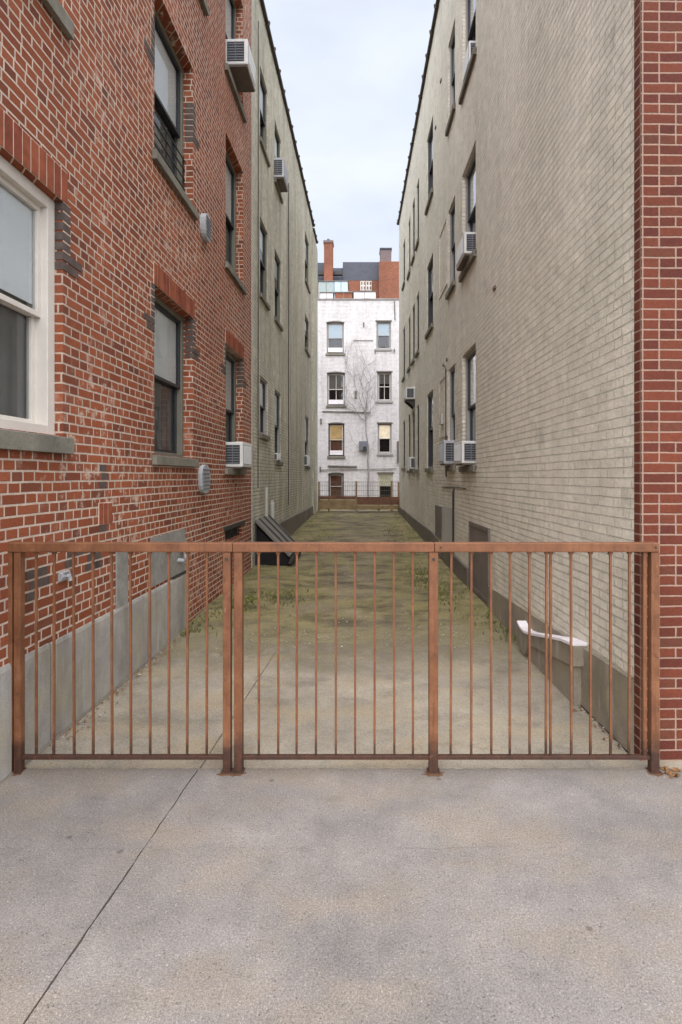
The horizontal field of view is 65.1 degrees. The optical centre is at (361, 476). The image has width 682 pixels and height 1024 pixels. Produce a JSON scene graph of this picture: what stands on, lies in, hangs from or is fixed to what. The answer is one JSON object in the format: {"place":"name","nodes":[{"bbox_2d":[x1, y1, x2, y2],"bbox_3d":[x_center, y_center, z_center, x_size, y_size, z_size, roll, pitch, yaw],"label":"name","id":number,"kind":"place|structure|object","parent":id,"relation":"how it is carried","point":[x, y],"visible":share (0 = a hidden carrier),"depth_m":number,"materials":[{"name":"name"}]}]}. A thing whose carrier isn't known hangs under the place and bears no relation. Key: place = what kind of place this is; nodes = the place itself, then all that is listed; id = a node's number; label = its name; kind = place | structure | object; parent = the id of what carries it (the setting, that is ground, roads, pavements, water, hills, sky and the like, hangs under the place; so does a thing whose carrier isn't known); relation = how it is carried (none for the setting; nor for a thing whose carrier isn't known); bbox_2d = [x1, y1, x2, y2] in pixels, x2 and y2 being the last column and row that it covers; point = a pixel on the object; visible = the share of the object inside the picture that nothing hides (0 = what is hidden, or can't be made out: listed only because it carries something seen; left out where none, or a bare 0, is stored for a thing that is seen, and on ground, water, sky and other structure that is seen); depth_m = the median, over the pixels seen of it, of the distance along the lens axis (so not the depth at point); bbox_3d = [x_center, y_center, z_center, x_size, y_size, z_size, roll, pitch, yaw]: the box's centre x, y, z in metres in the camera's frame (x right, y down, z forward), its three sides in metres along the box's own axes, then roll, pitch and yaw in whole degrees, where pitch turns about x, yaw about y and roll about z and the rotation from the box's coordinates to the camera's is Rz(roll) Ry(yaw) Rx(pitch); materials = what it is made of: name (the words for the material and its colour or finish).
{"place":"outdoors","nodes":[
{"label":"outdoors","id":0,"kind":"place"},
{"bbox_2d":[0,769,196,1023],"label":"sidewalk","id":1,"kind":"structure","parent":0,"point":[73,843],"depth_m":2.41,"materials":[{"name":"concrete"}]},
{"bbox_2d":[25,642,280,768],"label":"alley slab","id":2,"kind":"structure","parent":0,"point":[140,704],"depth_m":3.78,"materials":[{"name":"concrete"}]},
{"bbox_2d":[52,660,270,983],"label":"subsoil","id":3,"kind":"structure","parent":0,"point":[201,766],"depth_m":3.46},
{"bbox_2d":[318,281,334,297],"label":"roof shed","id":4,"kind":"structure","parent":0,"point":[325,286],"depth_m":34.50,"materials":[{"name":"metal"}]},
{"bbox_2d":[160,499,521,658],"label":"dirt path","id":5,"kind":"structure","parent":0,"point":[355,527],"depth_m":7.01,"materials":[{"name":"brown soil"}]},
{"bbox_2d":[0,641,171,784],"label":"soil line","id":6,"kind":"object","parent":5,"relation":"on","point":[77,720],"visible":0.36,"depth_m":3.82,"materials":[{"name":"brown soil"}]},
{"bbox_2d":[180,514,318,635],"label":"weeds","id":7,"kind":"object","parent":5,"relation":"on","point":[198,623],"visible":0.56,"depth_m":6.14,"materials":[{"name":"green plant"}]},
{"bbox_2d":[217,521,475,624],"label":"moss tufts","id":8,"kind":"object","parent":5,"relation":"on","point":[293,589],"visible":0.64,"depth_m":7.52,"materials":[{"name":"green plant"}]},
{"bbox_2d":[318,298,398,496],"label":"apartment building","id":9,"kind":"structure","parent":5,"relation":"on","point":[372,324],"depth_m":29.00,"materials":[{"name":"white paint"}]},
{"bbox_2d":[320,292,333,297],"bbox_3d":[-2.100,-10.238,32.800,0.840,1.664,1.700,0,0,0],"label":"parapet box","id":10,"kind":"object","parent":9,"relation":"on","point":[326,294],"visible":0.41,"depth_m":32.00,"materials":[{"name":"white paint"}]},
{"bbox_2d":[325,323,344,355],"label":"window","id":11,"kind":"structure","parent":9,"relation":"in","point":[335,331],"depth_m":29.18,"materials":[{"name":"clear glass"}]},
{"bbox_2d":[326,373,345,407],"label":"window","id":12,"kind":"structure","parent":9,"relation":"in","point":[335,386],"depth_m":29.18,"materials":[{"name":"clear glass"}]},
{"bbox_2d":[327,424,344,457],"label":"window","id":13,"kind":"structure","parent":9,"relation":"in","point":[335,431],"depth_m":29.18,"materials":[{"name":"clear glass"}]},
{"bbox_2d":[328,473,343,495],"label":"window","id":14,"kind":"structure","parent":9,"relation":"in","point":[334,478],"depth_m":29.18,"materials":[{"name":"clear glass"}]},
{"bbox_2d":[334,292,352,297],"bbox_3d":[-1.073,-10.214,32.300,1.114,1.615,1.100,0,0,0],"label":"brick stack","id":15,"kind":"object","parent":9,"relation":"on","point":[343,294],"visible":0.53,"depth_m":31.80,"materials":[{"name":"brick"}]},
{"bbox_2d":[353,291,375,297],"bbox_3d":[0.180,-10.268,32.800,1.400,1.724,1.700,0,0,0],"label":"parapet box","id":16,"kind":"object","parent":9,"relation":"on","point":[364,294],"visible":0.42,"depth_m":32.00,"materials":[{"name":"white paint"}]},
{"bbox_2d":[375,322,391,350],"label":"window","id":17,"kind":"structure","parent":9,"relation":"in","point":[383,329],"depth_m":29.18,"materials":[{"name":"clear glass"}]},
{"bbox_2d":[376,372,392,402],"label":"window","id":18,"kind":"structure","parent":9,"relation":"in","point":[384,381],"depth_m":29.18,"materials":[{"name":"clear glass"}]},
{"bbox_2d":[377,424,392,455],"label":"window","id":19,"kind":"structure","parent":9,"relation":"in","point":[384,430],"depth_m":29.18,"materials":[{"name":"clear glass"}]},
{"bbox_2d":[378,473,392,496],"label":"window","id":20,"kind":"structure","parent":9,"relation":"in","point":[383,478],"depth_m":29.18,"materials":[{"name":"clear glass"}]},
{"bbox_2d":[317,481,399,512],"bbox_3d":[-0.097,0.781,19.443,3.063,1.267,0.136,0,0,0],"label":"fence","id":21,"kind":"object","parent":5,"relation":"on","point":[378,503],"visible":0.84,"depth_m":19.38,"materials":[{"name":"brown wood"}]},
{"bbox_2d":[343,333,377,496],"bbox_3d":[-0.085,-3.160,28.902,1.964,9.315,0.155,0,0,0],"label":"bare tree","id":22,"kind":"object","parent":5,"relation":"on","point":[366,407],"visible":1,"depth_m":28.88,"materials":[{"name":"grey plant"}]},
{"bbox_2d":[49,541,680,777],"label":"leaf litter","id":23,"kind":"object","parent":5,"relation":"on","point":[666,769],"visible":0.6,"depth_m":3.58,"materials":[{"name":"brown plant"}]},
{"bbox_2d":[394,512,517,642],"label":"weeds","id":24,"kind":"object","parent":5,"relation":"on","point":[507,632],"visible":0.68,"depth_m":6.11,"materials":[{"name":"green plant"}]},
{"bbox_2d":[334,280,348,297],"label":"roof shed","id":25,"kind":"structure","parent":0,"point":[341,285],"depth_m":34.50,"materials":[{"name":"white glass"}]},
{"bbox_2d":[264,0,435,267],"label":"sky","id":26,"kind":"structure","parent":0,"point":[352,70],"materials":[{"name":"white"}]},
{"bbox_2d":[25,769,681,1023],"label":"sidewalk","id":27,"kind":"structure","parent":0,"point":[567,904],"depth_m":2.11,"materials":[{"name":"concrete"}]},
{"bbox_2d":[7,542,664,776],"bbox_3d":[-0.156,1.039,3.065,3.796,1.320,0.090,0,0,0],"label":"metal fence","id":28,"kind":"object","parent":27,"relation":"on","point":[16,551],"visible":0.99,"depth_m":3.07,"materials":[{"name":"brown metal"}]},
{"bbox_2d":[201,641,681,768],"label":"alley slab","id":29,"kind":"structure","parent":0,"point":[403,700],"depth_m":3.85,"materials":[{"name":"concrete"}]},
{"bbox_2d":[26,768,645,770],"bbox_3d":[-0.150,1.702,3.106,3.700,0.008,0.039,0,0,0],"label":"soil line","id":30,"kind":"object","parent":29,"relation":"on","point":[337,768],"visible":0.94,"depth_m":3.10,"materials":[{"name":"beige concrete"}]},
{"bbox_2d":[517,621,586,705],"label":"wall block","id":31,"kind":"structure","parent":29,"relation":"on","point":[561,664],"depth_m":4.22,"materials":[{"name":"white paint"}]},
{"bbox_2d":[581,705,626,751],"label":"gutter dirt","id":32,"kind":"structure","parent":29,"relation":"on","point":[602,726],"depth_m":3.63,"materials":[{"name":"brown soil"}]},
{"label":"ground","id":33,"kind":"structure","parent":0,"visible":0},
{"bbox_2d":[0,0,318,781],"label":"apartment building","id":34,"kind":"structure","parent":33,"relation":"on","point":[159,241],"depth_m":4.77,"materials":[{"name":"red brick"}]},
{"bbox_2d":[0,155,73,453],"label":"window","id":35,"kind":"structure","parent":34,"relation":"in","point":[27,271],"depth_m":3.44,"materials":[{"name":"white glass"}]},
{"bbox_2d":[41,0,73,39],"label":"window","id":36,"kind":"structure","parent":34,"relation":"in","point":[54,7],"depth_m":3.52,"materials":[{"name":"grey stone"}]},
{"bbox_2d":[152,295,198,466],"bbox_3d":[-2.074,-0.980,5.671,0.290,1.733,1.227,0,0,1],"label":"window","id":37,"kind":"structure","parent":34,"relation":"in","point":[168,334],"depth_m":5.93,"materials":[{"name":"black glass"}]},
{"bbox_2d":[152,7,198,219],"bbox_3d":[-2.074,-3.883,5.671,0.290,1.733,1.227,0,0,1],"label":"window","id":38,"kind":"structure","parent":34,"relation":"in","point":[167,152],"depth_m":5.86,"materials":[{"name":"black glass"}]},
{"bbox_2d":[200,0,208,15],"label":"window","id":39,"kind":"structure","parent":34,"relation":"in","point":[203,2],"depth_m":6.57,"materials":[{"name":"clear glass"}]},
{"bbox_2d":[224,351,246,474],"bbox_3d":[-2.028,-0.970,8.130,0.290,1.875,1.146,0,0,1],"label":"window","id":40,"kind":"structure","parent":34,"relation":"in","point":[230,360],"depth_m":8.53,"materials":[{"name":"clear glass"}]},
{"bbox_2d":[224,151,246,294],"bbox_3d":[-2.028,-3.944,8.130,0.290,1.956,1.146,0,0,1],"label":"window","id":41,"kind":"structure","parent":34,"relation":"in","point":[230,263],"depth_m":8.52,"materials":[{"name":"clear glass"}]},
{"bbox_2d":[225,0,246,122],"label":"window","id":42,"kind":"structure","parent":34,"relation":"in","point":[230,4],"depth_m":8.40,"materials":[{"name":"clear glass"}]},
{"bbox_2d":[226,442,251,468],"bbox_3d":[-1.878,-0.315,8.101,0.310,0.385,0.633,0,0,1],"label":"air conditioner","id":43,"kind":"object","parent":34,"relation":"on","point":[238,455],"visible":0.86,"depth_m":7.80,"materials":[{"name":"metal"}]},
{"bbox_2d":[226,39,255,92],"bbox_3d":[-1.848,-6.247,8.126,0.370,0.396,0.583,0,0,1],"label":"air conditioner","id":44,"kind":"object","parent":34,"relation":"attached to","point":[240,61],"visible":0.87,"depth_m":7.89,"materials":[{"name":"metal"}]},
{"bbox_2d":[259,377,269,440],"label":"window","id":45,"kind":"structure","parent":34,"relation":"in","point":[263,384],"depth_m":10.61,"materials":[{"name":"clear glass"}]},
{"bbox_2d":[259,220,269,310],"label":"window","id":46,"kind":"structure","parent":34,"relation":"in","point":[263,236],"depth_m":10.61,"materials":[{"name":"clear glass"}]},
{"bbox_2d":[259,71,269,166],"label":"window","id":47,"kind":"structure","parent":34,"relation":"in","point":[263,95],"depth_m":10.58,"materials":[{"name":"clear glass"}]},
{"bbox_2d":[254,514,300,565],"bbox_3d":[-1.546,1.186,10.087,0.700,0.883,1.250,0,0,1],"label":"cellar hatch","id":48,"kind":"object","parent":34,"relation":"attached to","point":[272,528],"visible":0.69,"depth_m":9.57,"materials":[{"name":"metal"}]},
{"bbox_2d":[275,453,280,461],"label":"air conditioner","id":49,"kind":"object","parent":34,"relation":"attached to","point":[277,456],"visible":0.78,"depth_m":11.54,"materials":[{"name":"metal"}]},
{"bbox_2d":[274,390,282,465],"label":"window","id":50,"kind":"structure","parent":34,"relation":"in","point":[277,396],"depth_m":12.18,"materials":[{"name":"clear glass"}]},
{"bbox_2d":[274,252,282,331],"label":"window","id":51,"kind":"structure","parent":34,"relation":"in","point":[277,264],"depth_m":12.18,"materials":[{"name":"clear glass"}]},
{"bbox_2d":[274,125,282,203],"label":"window","id":52,"kind":"structure","parent":34,"relation":"in","point":[277,142],"depth_m":12.02,"materials":[{"name":"clear glass"}]},
{"bbox_2d":[274,158,287,191],"bbox_3d":[-1.796,-6.603,11.690,0.300,0.436,0.613,0,0,1],"label":"air conditioner","id":53,"kind":"object","parent":34,"relation":"attached to","point":[280,173],"visible":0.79,"depth_m":11.41,"materials":[{"name":"metal"}]},
{"bbox_2d":[304,455,309,466],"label":"air conditioner","id":54,"kind":"object","parent":34,"relation":"attached to","point":[306,460],"visible":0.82,"depth_m":16.55,"materials":[{"name":"metal"}]},
{"bbox_2d":[305,416,310,469],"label":"window","id":55,"kind":"structure","parent":34,"relation":"in","point":[306,418],"depth_m":17.66,"materials":[{"name":"clear glass"}]},
{"bbox_2d":[305,316,310,357],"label":"window","id":56,"kind":"structure","parent":34,"relation":"in","point":[306,322],"depth_m":17.66,"materials":[{"name":"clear glass"}]},
{"bbox_2d":[305,234,310,293],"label":"window","id":57,"kind":"structure","parent":34,"relation":"in","point":[306,243],"depth_m":17.66,"materials":[{"name":"clear glass"}]},
{"bbox_2d":[318,239,398,297],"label":"brick house","id":58,"kind":"structure","parent":33,"relation":"on","point":[381,277],"depth_m":45.40,"materials":[{"name":"brick"}]},
{"bbox_2d":[360,281,364,290],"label":"window","id":59,"kind":"structure","parent":58,"relation":"in","point":[362,283],"depth_m":45.94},
{"bbox_2d":[366,281,371,290],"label":"window","id":60,"kind":"structure","parent":58,"relation":"in","point":[368,283],"depth_m":45.94,"materials":[{"name":"white"}]},
{"bbox_2d":[397,0,681,760],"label":"apartment building","id":61,"kind":"structure","parent":33,"relation":"on","point":[540,348],"depth_m":4.53,"materials":[{"name":"beige brick"}]},
{"bbox_2d":[401,421,404,470],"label":"window","id":62,"kind":"structure","parent":61,"relation":"in","point":[402,469],"depth_m":18.00,"materials":[{"name":"black glass"}]},
{"bbox_2d":[401,329,404,381],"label":"window","id":63,"kind":"structure","parent":61,"relation":"in","point":[403,378],"depth_m":18.00,"materials":[{"name":"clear glass"}]},
{"bbox_2d":[401,243,404,290],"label":"window","id":64,"kind":"structure","parent":61,"relation":"in","point":[403,284],"depth_m":18.00,"materials":[{"name":"black glass"}]},
{"bbox_2d":[407,415,409,472],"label":"window","id":65,"kind":"structure","parent":61,"relation":"in","point":[408,471],"depth_m":16.30,"materials":[{"name":"black glass"}]},
{"bbox_2d":[407,319,409,372],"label":"window","id":66,"kind":"structure","parent":61,"relation":"in","point":[408,369],"depth_m":16.30,"materials":[{"name":"black glass"}]},
{"bbox_2d":[407,223,410,279],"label":"window","id":67,"kind":"structure","parent":61,"relation":"in","point":[408,274],"depth_m":16.30,"materials":[{"name":"black glass"}]},
{"bbox_2d":[404,387,414,408],"bbox_3d":[1.324,-2.180,14.888,0.270,0.540,0.613,0,0,-1],"label":"air conditioner","id":68,"kind":"object","parent":61,"relation":"attached to","point":[409,396],"visible":1,"depth_m":14.60,"materials":[{"name":"metal"}]},
{"bbox_2d":[408,457,414,469],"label":"air conditioner","id":69,"kind":"object","parent":61,"relation":"attached to","point":[411,463],"visible":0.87,"depth_m":14.90,"materials":[{"name":"metal"}]},
{"bbox_2d":[410,410,414,472],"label":"window","id":70,"kind":"structure","parent":61,"relation":"in","point":[411,471],"depth_m":15.23,"materials":[{"name":"black glass"}]},
{"bbox_2d":[410,306,414,365],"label":"window","id":71,"kind":"structure","parent":61,"relation":"in","point":[413,359],"depth_m":15.23,"materials":[{"name":"black glass"}]},
{"bbox_2d":[410,201,414,265],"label":"window","id":72,"kind":"structure","parent":61,"relation":"in","point":[413,256],"depth_m":15.23,"materials":[{"name":"black glass"}]},
{"bbox_2d":[415,406,418,472],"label":"window","id":73,"kind":"structure","parent":61,"relation":"in","point":[416,470],"depth_m":14.21,"materials":[{"name":"black glass"}]},
{"bbox_2d":[415,295,418,357],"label":"window","id":74,"kind":"structure","parent":61,"relation":"in","point":[417,352],"depth_m":14.21,"materials":[{"name":"black glass"}]},
{"bbox_2d":[415,183,418,250],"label":"window","id":75,"kind":"structure","parent":61,"relation":"in","point":[417,242],"depth_m":14.21,"materials":[{"name":"black glass"}]},
{"bbox_2d":[425,391,432,471],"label":"window","id":76,"kind":"structure","parent":61,"relation":"in","point":[430,397],"depth_m":12.22,"materials":[{"name":"black glass"}]},
{"bbox_2d":[425,257,432,338],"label":"window","id":77,"kind":"structure","parent":61,"relation":"in","point":[430,270],"depth_m":12.18,"materials":[{"name":"black glass"}]},
{"bbox_2d":[425,122,432,215],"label":"window","id":78,"kind":"structure","parent":61,"relation":"in","point":[430,142],"depth_m":12.15,"materials":[{"name":"black glass"}]},
{"bbox_2d":[439,372,446,438],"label":"blocked window","id":79,"kind":"structure","parent":61,"relation":"in","point":[440,436],"depth_m":10.09,"materials":[{"name":"grey brick"}]},
{"bbox_2d":[439,216,446,298],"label":"blocked window","id":80,"kind":"structure","parent":61,"relation":"in","point":[445,221],"depth_m":10.02,"materials":[{"name":"grey brick"}]},
{"bbox_2d":[439,440,454,465],"bbox_3d":[1.523,-0.410,9.341,0.280,0.420,0.513,0,0,-1],"label":"air conditioner","id":81,"kind":"object","parent":61,"relation":"attached to","point":[446,452],"visible":0.86,"depth_m":9.10,"materials":[{"name":"metal"}]},
{"bbox_2d":[445,365,455,470],"bbox_3d":[1.617,-1.004,9.279,0.205,1.809,0.739,0,0,-1],"label":"window","id":82,"kind":"structure","parent":61,"relation":"in","point":[452,372],"depth_m":9.50,"materials":[{"name":"grey glass"}]},
{"bbox_2d":[445,200,455,299],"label":"window","id":83,"kind":"structure","parent":61,"relation":"in","point":[452,213],"depth_m":9.50,"materials":[{"name":"black glass"}]},
{"bbox_2d":[445,27,455,136],"bbox_3d":[1.617,-6.934,9.279,0.205,1.569,0.739,0,0,-1],"label":"window","id":84,"kind":"structure","parent":61,"relation":"in","point":[452,46],"depth_m":9.49,"materials":[{"name":"black glass"}]},
{"bbox_2d":[454,441,475,465],"bbox_3d":[1.550,-0.340,7.891,0.280,0.340,0.613,0,0,-1],"label":"air conditioner","id":85,"kind":"object","parent":61,"relation":"attached to","point":[464,453],"visible":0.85,"depth_m":7.60,"materials":[{"name":"metal"}]},
{"bbox_2d":[456,232,475,270],"bbox_3d":[1.569,-3.335,7.927,0.240,0.330,0.643,0,0,-1],"label":"air conditioner","id":86,"kind":"object","parent":61,"relation":"attached to","point":[466,247],"visible":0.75,"depth_m":7.67,"materials":[{"name":"metal"}]},
{"bbox_2d":[458,346,476,471],"bbox_3d":[1.654,-0.979,7.925,0.230,1.819,1.021,0,0,-1],"label":"window","id":87,"kind":"structure","parent":61,"relation":"in","point":[471,356],"depth_m":8.17,"materials":[{"name":"grey glass"}]},
{"bbox_2d":[458,150,476,281],"bbox_3d":[1.654,-3.894,7.925,0.230,1.649,1.021,0,0,-1],"label":"window","id":88,"kind":"structure","parent":61,"relation":"in","point":[471,173],"depth_m":8.10,"materials":[{"name":"grey glass"}]},
{"bbox_2d":[458,0,476,104],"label":"window","id":89,"kind":"structure","parent":61,"relation":"in","point":[470,4],"depth_m":8.12,"materials":[{"name":"black glass"}]},
{"bbox_2d":[463,41,475,81],"bbox_3d":[1.629,-6.160,7.968,0.160,0.360,0.463,0,0,-1],"label":"air conditioner","id":90,"kind":"object","parent":61,"relation":"attached to","point":[471,44],"visible":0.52,"depth_m":7.83,"materials":[{"name":"metal"}]}
]}

